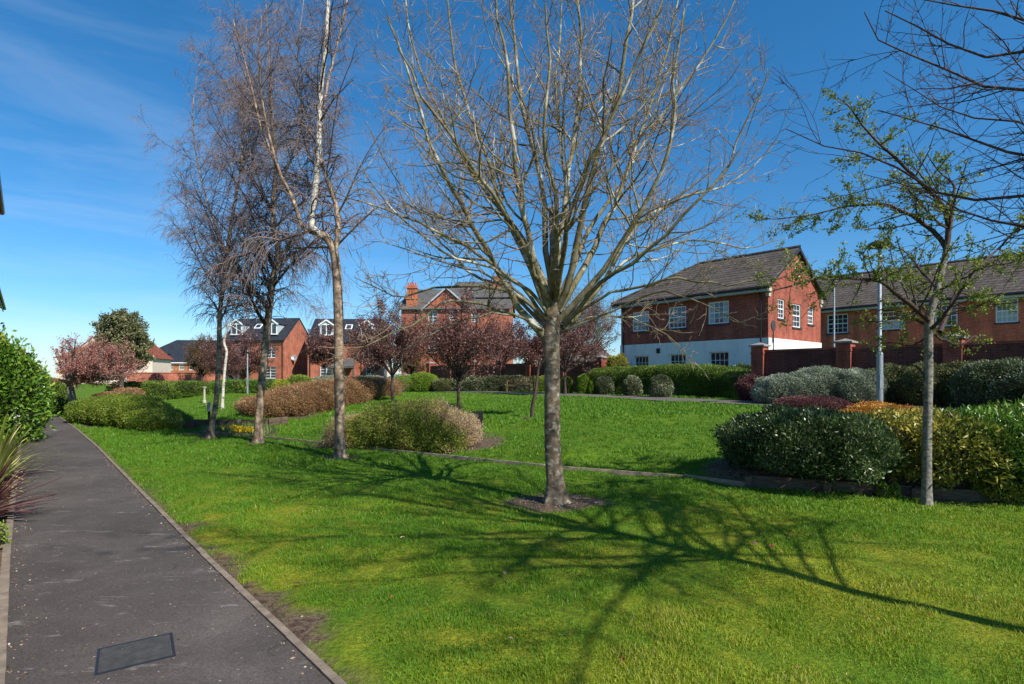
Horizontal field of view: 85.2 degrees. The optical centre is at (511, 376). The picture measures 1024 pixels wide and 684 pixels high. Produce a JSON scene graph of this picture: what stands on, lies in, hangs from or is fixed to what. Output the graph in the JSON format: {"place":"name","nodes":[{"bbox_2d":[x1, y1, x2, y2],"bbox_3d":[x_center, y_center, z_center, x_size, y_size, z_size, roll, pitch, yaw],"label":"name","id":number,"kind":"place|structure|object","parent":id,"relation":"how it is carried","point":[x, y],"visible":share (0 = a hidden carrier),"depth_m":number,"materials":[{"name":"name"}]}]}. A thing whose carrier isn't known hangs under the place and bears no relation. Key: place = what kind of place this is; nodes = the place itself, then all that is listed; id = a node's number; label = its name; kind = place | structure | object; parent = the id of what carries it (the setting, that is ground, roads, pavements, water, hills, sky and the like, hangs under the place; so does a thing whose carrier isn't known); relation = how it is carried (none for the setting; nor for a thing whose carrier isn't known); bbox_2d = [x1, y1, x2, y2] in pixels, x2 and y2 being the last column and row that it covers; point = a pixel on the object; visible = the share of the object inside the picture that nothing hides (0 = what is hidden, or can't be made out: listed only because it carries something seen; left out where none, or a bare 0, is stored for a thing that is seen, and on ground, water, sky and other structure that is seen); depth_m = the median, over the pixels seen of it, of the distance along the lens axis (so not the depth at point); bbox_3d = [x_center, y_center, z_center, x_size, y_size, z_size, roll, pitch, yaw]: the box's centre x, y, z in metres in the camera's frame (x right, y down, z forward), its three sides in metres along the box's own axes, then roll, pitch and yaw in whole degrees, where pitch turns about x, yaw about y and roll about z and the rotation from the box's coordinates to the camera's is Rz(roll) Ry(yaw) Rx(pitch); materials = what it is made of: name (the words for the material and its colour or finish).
{"place":"outdoors","nodes":[
{"label":"outdoors","id":0,"kind":"place"},
{"bbox_2d":[225,318,307,381],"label":"town house","id":1,"kind":"structure","parent":0,"point":[287,337],"depth_m":82.24,"materials":[{"name":"red brick"}]},
{"bbox_2d":[266,367,275,378],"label":"window","id":2,"kind":"structure","parent":1,"relation":"in","point":[271,374],"depth_m":81.14,"materials":[{"name":"clear glass"}]},
{"bbox_2d":[306,319,386,378],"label":"town house","id":3,"kind":"structure","parent":0,"point":[314,371],"depth_m":80.49,"materials":[{"name":"red brick"}]},
{"bbox_2d":[399,276,515,374],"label":"tall brick house","id":4,"kind":"structure","parent":0,"point":[454,293],"depth_m":69.93,"materials":[{"name":"red brick"}]},
{"bbox_2d":[0,378,1023,683],"bbox_3d":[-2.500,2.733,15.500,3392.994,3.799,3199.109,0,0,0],"label":"lawn","id":5,"kind":"structure","parent":0,"point":[336,654],"depth_m":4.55,"materials":[{"name":"green plant"}]},
{"bbox_2d":[0,177,4,214],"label":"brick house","id":6,"kind":"structure","parent":5,"relation":"on","point":[2,210],"depth_m":10.71,"materials":[{"name":"brick"}]},
{"bbox_2d":[0,519,13,547],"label":"bedding plant","id":7,"kind":"object","parent":5,"relation":"on","point":[3,534],"visible":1,"depth_m":5.21,"materials":[{"name":"green plant"}]},
{"bbox_2d":[0,418,20,683],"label":"path kerb","id":8,"kind":"structure","parent":5,"relation":"on","point":[4,581],"depth_m":4.16,"materials":[{"name":"concrete"}]},
{"bbox_2d":[0,441,36,495],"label":"green cordyline","id":9,"kind":"object","parent":5,"relation":"on","point":[11,465],"visible":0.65,"depth_m":7.49,"materials":[{"name":"green plant"}]},
{"bbox_2d":[0,306,60,443],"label":"laurel bush","id":10,"kind":"object","parent":5,"relation":"on","point":[23,376],"visible":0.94,"depth_m":13.31,"materials":[{"name":"green plant"}]},
{"bbox_2d":[0,459,64,514],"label":"purple cordyline","id":11,"kind":"object","parent":5,"relation":"on","point":[8,487],"visible":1,"depth_m":6.26,"materials":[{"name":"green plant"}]},
{"bbox_2d":[0,412,66,479],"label":"green cordyline","id":12,"kind":"object","parent":5,"relation":"on","point":[4,449],"visible":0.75,"depth_m":8.79,"materials":[{"name":"green plant"}]},
{"bbox_2d":[38,376,83,414],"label":"green shrub","id":13,"kind":"object","parent":5,"relation":"on","point":[60,395],"visible":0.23,"depth_m":26.33,"materials":[{"name":"green plant"}]},
{"bbox_2d":[50,331,148,401],"bbox_3d":[-16.614,-0.085,22.198,5.140,3.521,2.935,0,0,38],"label":"cherry tree","id":14,"kind":"object","parent":5,"relation":"on","point":[87,366],"visible":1,"depth_m":21.65,"materials":[{"name":"pink plant"}]},
{"bbox_2d":[54,343,173,383],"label":"red roofed house","id":15,"kind":"structure","parent":5,"relation":"on","point":[161,362],"depth_m":97.64,"materials":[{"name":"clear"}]},
{"bbox_2d":[90,386,145,396],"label":"brown shrub","id":16,"kind":"object","parent":5,"relation":"on","point":[131,390],"visible":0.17,"depth_m":26.63,"materials":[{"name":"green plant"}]},
{"bbox_2d":[86,308,156,387],"bbox_3d":[-23.148,-1.282,33.204,3.619,5.869,3.650,0,0,0],"label":"evergreen tree","id":17,"kind":"object","parent":5,"relation":"on","point":[116,325],"visible":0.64,"depth_m":32.41,"materials":[{"name":"green plant"}]},
{"bbox_2d":[62,392,194,430],"bbox_3d":[-12.705,1.104,18.428,6.543,1.182,1.991,0,0,33],"label":"clipped shrub","id":18,"kind":"object","parent":5,"relation":"on","point":[136,411],"visible":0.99,"depth_m":17.48,"materials":[{"name":"green plant"}]},
{"bbox_2d":[148,372,164,380],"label":"round shrub","id":19,"kind":"object","parent":5,"relation":"on","point":[156,376],"visible":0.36,"depth_m":48.70,"materials":[{"name":"purple plant"}]},
{"bbox_2d":[104,380,212,399],"bbox_3d":[-22.227,0.923,35.263,6.208,1.489,2.233,0,0,0],"label":"hedge","id":20,"kind":"object","parent":5,"relation":"on","point":[170,389],"visible":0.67,"depth_m":34.77,"materials":[{"name":"green plant"}]},
{"bbox_2d":[5,411,331,683],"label":"footpath","id":21,"kind":"structure","parent":5,"relation":"on","point":[101,590],"depth_m":4.08,"materials":[{"name":"grey asphalt"}]},
{"bbox_2d":[94,632,175,675],"bbox_3d":[-2.173,1.596,3.221,0.374,0.017,0.346,0,0,-34],"label":"inspection cover","id":22,"kind":"object","parent":21,"relation":"on","point":[136,652],"visible":1,"depth_m":3.20,"materials":[{"name":"grey metal"}]},
{"bbox_2d":[126,372,221,386],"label":"boundary wall","id":23,"kind":"structure","parent":5,"relation":"on","point":[176,377],"depth_m":51.92,"materials":[{"name":"red brick"}]},
{"bbox_2d":[159,340,222,372],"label":"slate roofed house","id":24,"kind":"structure","parent":5,"relation":"on","point":[174,350],"depth_m":121.83,"materials":[{"name":"brick"}]},
{"bbox_2d":[182,332,216,381],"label":"bare tree","id":25,"kind":"object","parent":5,"relation":"on","point":[193,364],"visible":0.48,"depth_m":49.36,"materials":[{"name":"brown plant"}]},
{"bbox_2d":[57,416,346,683],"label":"path kerb","id":26,"kind":"structure","parent":5,"relation":"on","point":[326,671],"depth_m":4.00,"materials":[{"name":"concrete"}]},
{"bbox_2d":[125,0,311,438],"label":"silver birch","id":27,"kind":"object","parent":5,"relation":"on","point":[219,316],"visible":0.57,"depth_m":14.59,"materials":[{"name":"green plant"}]},
{"bbox_2d":[193,331,246,391],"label":"plum tree","id":28,"kind":"object","parent":5,"relation":"on","point":[234,365],"visible":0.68,"depth_m":41.63,"materials":[{"name":"pink plant"}]},
{"bbox_2d":[212,322,241,408],"bbox_3d":[-12.248,-0.461,23.902,1.270,3.842,0.710,0,0,0],"label":"white birch","id":29,"kind":"object","parent":5,"relation":"on","point":[224,369],"visible":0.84,"depth_m":23.96,"materials":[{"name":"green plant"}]},
{"bbox_2d":[178,416,287,429],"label":"retaining boards","id":30,"kind":"object","parent":5,"relation":"on","point":[191,424],"visible":0.35,"depth_m":16.95,"materials":[{"name":"brown wood"}]},
{"bbox_2d":[199,420,280,434],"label":"daffodils","id":31,"kind":"object","parent":5,"relation":"on","point":[245,428],"visible":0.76,"depth_m":15.85,"materials":[{"name":"yellow plant"}]},
{"bbox_2d":[209,378,276,392],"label":"hedge","id":32,"kind":"object","parent":5,"relation":"on","point":[234,385],"visible":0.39,"depth_m":37.45,"materials":[{"name":"green plant"}]},
{"bbox_2d":[226,328,278,379],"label":"plum tree","id":33,"kind":"object","parent":5,"relation":"on","point":[254,358],"visible":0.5,"depth_m":45.79,"materials":[{"name":"pink plant"}]},
{"bbox_2d":[185,0,367,442],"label":"silver birch","id":34,"kind":"object","parent":5,"relation":"on","point":[270,284],"visible":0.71,"depth_m":13.25,"materials":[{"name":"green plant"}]},
{"bbox_2d":[271,379,289,387],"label":"yellow shrub","id":35,"kind":"object","parent":5,"relation":"on","point":[278,382],"visible":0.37,"depth_m":32.71,"materials":[{"name":"yellow plant"}]},
{"bbox_2d":[286,374,313,383],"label":"yellow shrub","id":36,"kind":"object","parent":5,"relation":"on","point":[296,378],"visible":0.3,"depth_m":35.66,"materials":[{"name":"green plant"}]},
{"bbox_2d":[229,374,408,417],"bbox_3d":[-7.104,0.613,23.489,2.989,1.592,11.023,0,0,17],"label":"brown hedge","id":37,"kind":"object","parent":5,"relation":"on","point":[303,398],"visible":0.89,"depth_m":20.23,"materials":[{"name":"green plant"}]},
{"bbox_2d":[190,0,450,458],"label":"silver birch","id":38,"kind":"object","parent":5,"relation":"on","point":[316,158],"visible":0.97,"depth_m":11.03,"materials":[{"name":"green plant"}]},
{"bbox_2d":[300,323,344,374],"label":"plum tree","id":39,"kind":"object","parent":5,"relation":"on","point":[320,352],"visible":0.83,"depth_m":54.43,"materials":[{"name":"pink plant"}]},
{"bbox_2d":[312,373,419,386],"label":"grey shrub","id":40,"kind":"object","parent":5,"relation":"on","point":[332,376],"visible":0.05,"depth_m":36.71,"materials":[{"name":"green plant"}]},
{"bbox_2d":[344,318,395,374],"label":"plum tree","id":41,"kind":"object","parent":5,"relation":"on","point":[363,361],"visible":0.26,"depth_m":47.15,"materials":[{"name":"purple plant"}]},
{"bbox_2d":[346,292,425,401],"bbox_3d":[-5.435,-1.290,24.065,4.068,4.865,3.555,0,0,29],"label":"plum tree","id":42,"kind":"object","parent":5,"relation":"on","point":[383,352],"visible":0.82,"depth_m":23.54,"materials":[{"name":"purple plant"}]},
{"bbox_2d":[317,393,486,453],"bbox_3d":[-2.518,1.059,13.015,3.813,1.368,2.781,0,0,21],"label":"mixed shrub","id":43,"kind":"object","parent":5,"relation":"on","point":[430,425],"visible":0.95,"depth_m":12.23,"materials":[{"name":"green plant"}]},
{"bbox_2d":[393,346,431,374],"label":"beech tree","id":44,"kind":"object","parent":5,"relation":"on","point":[409,369],"visible":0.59,"depth_m":39.80,"materials":[{"name":"brown plant"}]},
{"bbox_2d":[396,372,438,391],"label":"bright shrub","id":45,"kind":"object","parent":5,"relation":"on","point":[422,379],"visible":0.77,"depth_m":32.78,"materials":[{"name":"green plant"}]},
{"bbox_2d":[430,378,453,390],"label":"olive shrub","id":46,"kind":"object","parent":5,"relation":"on","point":[441,384],"visible":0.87,"depth_m":32.51,"materials":[{"name":"green plant"}]},
{"bbox_2d":[405,276,511,410],"bbox_3d":[-1.913,-1.211,20.098,3.866,5.022,4.074,0,0,0],"label":"plum tree","id":47,"kind":"object","parent":5,"relation":"on","point":[457,349],"visible":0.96,"depth_m":19.55,"materials":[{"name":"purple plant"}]},
{"bbox_2d":[202,430,744,486],"bbox_3d":[-2.792,1.631,12.124,14.768,0.178,0.281,0,0,32],"label":"lawn edging","id":48,"kind":"object","parent":5,"relation":"on","point":[717,480],"visible":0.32,"depth_m":9.88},
{"bbox_2d":[451,375,532,391],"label":"variegated hedge","id":49,"kind":"object","parent":5,"relation":"on","point":[476,383],"visible":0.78,"depth_m":32.57,"materials":[{"name":"green plant"}]},
{"bbox_2d":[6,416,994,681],"bbox_3d":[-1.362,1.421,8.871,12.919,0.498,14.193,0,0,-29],"label":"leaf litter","id":50,"kind":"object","parent":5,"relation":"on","point":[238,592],"visible":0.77,"depth_m":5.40,"materials":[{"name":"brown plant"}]},
{"bbox_2d":[475,314,538,390],"bbox_3d":[-0.336,-1.471,33.412,4.570,4.767,4.024,0,0,16],"label":"plum tree","id":51,"kind":"object","parent":5,"relation":"on","point":[503,361],"visible":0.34,"depth_m":32.87,"materials":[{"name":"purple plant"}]},
{"bbox_2d":[425,355,608,391],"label":"garden wall","id":52,"kind":"structure","parent":5,"relation":"on","point":[519,369],"depth_m":36.03,"materials":[{"name":"brick"}]},
{"bbox_2d":[506,376,534,391],"bbox_3d":[0.455,0.414,31.189,1.530,0.920,0.595,0,0,28],"label":"wooden bench","id":53,"kind":"object","parent":5,"relation":"on","point":[528,381],"visible":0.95,"depth_m":31.29,"materials":[{"name":"brown wood"}]},
{"bbox_2d":[523,375,544,390],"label":"shrub","id":54,"kind":"object","parent":5,"relation":"on","point":[540,383],"visible":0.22,"depth_m":33.02,"materials":[{"name":"green plant"}]},
{"bbox_2d":[508,320,565,416],"bbox_3d":[0.789,-0.290,17.511,1.978,3.253,1.890,0,0,0],"label":"plum tree","id":55,"kind":"object","parent":5,"relation":"on","point":[530,353],"visible":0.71,"depth_m":17.34,"materials":[{"name":"brown plant"}]},
{"bbox_2d":[560,376,574,392],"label":"round shrub","id":56,"kind":"object","parent":5,"relation":"on","point":[570,385],"visible":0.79,"depth_m":28.73,"materials":[{"name":"green plant"}]},
{"bbox_2d":[320,0,816,505],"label":"bare tree","id":57,"kind":"object","parent":5,"relation":"on","point":[552,296],"visible":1,"depth_m":6.94,"materials":[{"name":"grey plant"}]},
{"bbox_2d":[522,299,621,393],"bbox_3d":[2.916,-1.538,27.591,4.925,4.942,5.486,0,0,0],"label":"plum tree","id":58,"kind":"object","parent":5,"relation":"on","point":[568,338],"visible":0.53,"depth_m":27.18,"materials":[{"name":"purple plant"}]},
{"bbox_2d":[575,373,589,393],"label":"round shrub","id":59,"kind":"object","parent":5,"relation":"on","point":[582,380],"visible":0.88,"depth_m":28.24,"materials":[{"name":"green plant"}]},
{"bbox_2d":[559,263,620,361],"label":"willow tree","id":60,"kind":"object","parent":5,"relation":"on","point":[600,333],"visible":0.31,"depth_m":41.38,"materials":[{"name":"plant"}]},
{"bbox_2d":[587,379,595,393],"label":"round shrub","id":61,"kind":"object","parent":5,"relation":"on","point":[591,389],"visible":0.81,"depth_m":28.00,"materials":[{"name":"green plant"}]},
{"bbox_2d":[594,376,614,394],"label":"round shrub","id":62,"kind":"object","parent":5,"relation":"on","point":[602,384],"visible":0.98,"depth_m":26.74,"materials":[{"name":"green plant"}]},
{"bbox_2d":[604,351,629,392],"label":"tall shrub","id":63,"kind":"object","parent":5,"relation":"on","point":[618,360],"visible":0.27,"depth_m":29.69,"materials":[{"name":"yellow plant"}]},
{"bbox_2d":[622,375,642,395],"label":"round shrub","id":64,"kind":"object","parent":5,"relation":"on","point":[632,384],"visible":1,"depth_m":24.73,"materials":[{"name":"green plant"}]},
{"bbox_2d":[648,374,673,396],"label":"round shrub","id":65,"kind":"object","parent":5,"relation":"on","point":[661,385],"visible":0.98,"depth_m":23.25,"materials":[{"name":"green plant"}]},
{"bbox_2d":[585,362,750,398],"bbox_3d":[7.105,0.148,25.299,2.050,1.579,10.457,0,0,-34],"label":"hedge","id":66,"kind":"object","parent":5,"relation":"on","point":[690,381],"visible":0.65,"depth_m":23.84,"materials":[{"name":"green plant"}]},
{"bbox_2d":[610,245,826,393],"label":"brick house","id":67,"kind":"structure","parent":5,"relation":"on","point":[716,341],"depth_m":27.43,"materials":[{"name":"red brick"}]},
{"bbox_2d":[631,311,649,332],"bbox_3d":[7.003,-2.959,30.211,0.165,1.148,1.192,0,0,-41],"label":"window","id":68,"kind":"structure","parent":67,"relation":"in","point":[644,318],"depth_m":30.23,"materials":[{"name":"white glass"}]},
{"bbox_2d":[635,356,647,365],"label":"window","id":69,"kind":"structure","parent":67,"relation":"in","point":[639,360],"depth_m":30.26,"materials":[{"name":"white glass"}]},
{"bbox_2d":[667,306,686,329],"bbox_3d":[8.474,-3.002,28.527,0.165,1.186,1.149,0,0,-41],"label":"window","id":70,"kind":"structure","parent":67,"relation":"in","point":[680,324],"depth_m":28.54,"materials":[{"name":"clear glass"}]},
{"bbox_2d":[670,354,685,363],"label":"window","id":71,"kind":"structure","parent":67,"relation":"in","point":[676,359],"depth_m":28.59,"materials":[{"name":"clear glass"}]},
{"bbox_2d":[707,301,729,325],"bbox_3d":[9.957,-3.049,26.826,0.165,1.151,1.177,0,0,-41],"label":"window","id":72,"kind":"structure","parent":67,"relation":"in","point":[723,306],"depth_m":26.85,"materials":[{"name":"clear glass"}]},
{"bbox_2d":[710,352,728,365],"bbox_3d":[10.016,-0.799,26.822,0.080,0.806,1.005,0,0,-41],"label":"window","id":73,"kind":"structure","parent":67,"relation":"in","point":[720,358],"depth_m":26.83,"materials":[{"name":"clear glass"}]},
{"bbox_2d":[777,299,785,320],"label":"window","id":74,"kind":"structure","parent":67,"relation":"in","point":[780,302],"depth_m":26.00,"materials":[{"name":"clear glass"}]},
{"bbox_2d":[792,304,801,329],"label":"window","id":75,"kind":"structure","parent":67,"relation":"in","point":[796,318],"depth_m":27.18,"materials":[{"name":"clear glass"}]},
{"bbox_2d":[807,307,814,325],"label":"window","id":76,"kind":"structure","parent":67,"relation":"in","point":[810,313],"depth_m":28.26,"materials":[{"name":"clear glass"}]},
{"bbox_2d":[727,362,750,393],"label":"dark shrub","id":77,"kind":"object","parent":5,"relation":"on","point":[743,365],"visible":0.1,"depth_m":24.68,"materials":[{"name":"green plant"}]},
{"bbox_2d":[733,372,771,400],"bbox_3d":[8.749,0.379,20.011,1.410,1.084,1.458,0,0,0],"label":"berberis","id":78,"kind":"object","parent":5,"relation":"on","point":[747,383],"visible":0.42,"depth_m":19.87,"materials":[{"name":"purple plant"}]},
{"bbox_2d":[709,402,910,486],"bbox_3d":[4.224,0.944,8.188,2.024,1.138,2.778,0,0,0],"label":"dark laurel","id":79,"kind":"object","parent":5,"relation":"on","point":[816,434],"visible":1,"depth_m":7.55,"materials":[{"name":"green plant"}]},
{"bbox_2d":[770,395,853,409],"bbox_3d":[7.311,0.768,13.598,1.998,0.676,1.653,0,0,0],"label":"berberis","id":80,"kind":"object","parent":5,"relation":"on","point":[828,402],"visible":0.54,"depth_m":13.17,"materials":[{"name":"purple plant"}]},
{"bbox_2d":[749,365,888,404],"bbox_3d":[9.873,0.268,18.181,3.939,1.347,2.571,0,0,22],"label":"silver shrub","id":81,"kind":"object","parent":5,"relation":"on","point":[825,380],"visible":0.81,"depth_m":17.48,"materials":[{"name":"grey plant"}]},
{"bbox_2d":[832,281,836,346],"bbox_3d":[13.593,-1.578,23.500,0.248,5.209,0.248,0,0,0],"label":"lamp post","id":82,"kind":"object","parent":5,"relation":"on","point":[834,315],"visible":0.27,"depth_m":23.47,"materials":[{"name":"metal"}]},
{"bbox_2d":[734,88,1023,505],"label":"young tree","id":83,"kind":"object","parent":5,"relation":"on","point":[926,492],"visible":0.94,"depth_m":6.90,"materials":[{"name":"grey plant"}]},
{"bbox_2d":[867,239,892,400],"bbox_3d":[10.432,-1.514,15.800,0.645,4.990,0.645,0,0,0],"label":"lamp post","id":84,"kind":"object","parent":5,"relation":"on","point":[879,378],"visible":0.56,"depth_m":15.75,"materials":[{"name":"metal"}]},
{"bbox_2d":[837,400,922,413],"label":"copper shrub","id":85,"kind":"object","parent":5,"relation":"on","point":[865,407],"visible":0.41,"depth_m":12.24,"materials":[{"name":"orange plant"}]},
{"bbox_2d":[745,474,1023,504],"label":"bed edging","id":86,"kind":"object","parent":5,"relation":"on","point":[910,491],"visible":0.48,"depth_m":7.58,"materials":[{"name":"brown wood"}]},
{"bbox_2d":[748,334,1023,401],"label":"garden wall","id":87,"kind":"structure","parent":5,"relation":"on","point":[845,353],"depth_m":18.24,"materials":[{"name":"brick"}]},
{"bbox_2d":[876,481,901,497],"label":"plant","id":88,"kind":"object","parent":5,"relation":"on","point":[894,490],"visible":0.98,"depth_m":7.30,"materials":[{"name":"green plant"}]},
{"bbox_2d":[765,0,1023,288],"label":"overhanging tree","id":89,"kind":"object","parent":5,"relation":"on","point":[995,148],"visible":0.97,"depth_m":4.89,"materials":[{"name":"brown plant"}]},
{"bbox_2d":[818,252,1023,347],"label":"long brick house","id":90,"kind":"structure","parent":5,"relation":"on","point":[997,323],"depth_m":30.26,"materials":[{"name":"red brick"}]},
{"bbox_2d":[826,313,848,334],"bbox_3d":[19.289,-3.103,32.983,0.165,1.209,1.246,0,0,-41],"label":"window","id":91,"kind":"structure","parent":90,"relation":"in","point":[841,320],"depth_m":32.99,"materials":[{"name":"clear glass"}]},
{"bbox_2d":[882,310,904,330],"bbox_3d":[21.126,-3.095,30.876,0.165,1.102,1.256,0,0,-41],"label":"window","id":92,"kind":"structure","parent":90,"relation":"in","point":[896,325],"depth_m":30.93,"materials":[{"name":"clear glass"}]},
{"bbox_2d":[935,304,958,327],"bbox_3d":[22.681,-3.162,29.095,0.165,1.208,1.075,0,0,-41],"label":"window","id":93,"kind":"structure","parent":90,"relation":"in","point":[943,307],"depth_m":28.99,"materials":[{"name":"clear glass"}]},
{"bbox_2d":[994,298,1019,324],"bbox_3d":[24.253,-3.203,27.294,0.165,1.247,0.961,0,0,-41],"label":"window","id":94,"kind":"structure","parent":90,"relation":"in","point":[1002,316],"depth_m":27.32,"materials":[{"name":"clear glass"}]},
{"bbox_2d":[856,360,1001,406],"bbox_3d":[12.341,0.244,16.675,1.984,1.493,3.962,0,0,-32],"label":"broad shrub","id":95,"kind":"object","parent":5,"relation":"on","point":[906,381],"visible":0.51,"depth_m":16.28,"materials":[{"name":"green plant"}]},
{"bbox_2d":[843,404,1021,490],"bbox_3d":[5.606,0.948,7.894,1.542,1.137,2.868,0,0,0],"label":"golden hedge","id":96,"kind":"object","parent":5,"relation":"on","point":[908,427],"visible":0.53,"depth_m":7.06,"materials":[{"name":"yellow plant"}]},
{"bbox_2d":[913,395,1023,486],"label":"shrub","id":97,"kind":"object","parent":5,"relation":"on","point":[1010,416],"visible":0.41,"depth_m":7.00,"materials":[{"name":"green plant"}]},
{"bbox_2d":[946,356,1023,408],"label":"variegated shrub","id":98,"kind":"object","parent":5,"relation":"on","point":[1000,380],"visible":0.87,"depth_m":13.68,"materials":[{"name":"green plant"}]},
{"bbox_2d":[967,476,1023,503],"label":"euonymus","id":99,"kind":"object","parent":5,"relation":"on","point":[1015,491],"visible":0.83,"depth_m":6.92,"materials":[{"name":"plant"}]},
{"bbox_2d":[0,0,1023,377],"label":"sky","id":100,"kind":"structure","parent":0,"point":[78,191],"materials":[{"name":"blue"}]},
{"bbox_2d":[560,344,611,361],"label":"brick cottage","id":101,"kind":"structure","parent":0,"point":[604,353],"depth_m":51.50,"materials":[{"name":"red brick"}]},
{"bbox_2d":[229,390,963,410],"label":"path","id":102,"kind":"structure","parent":0,"point":[684,399],"depth_m":22.20,"materials":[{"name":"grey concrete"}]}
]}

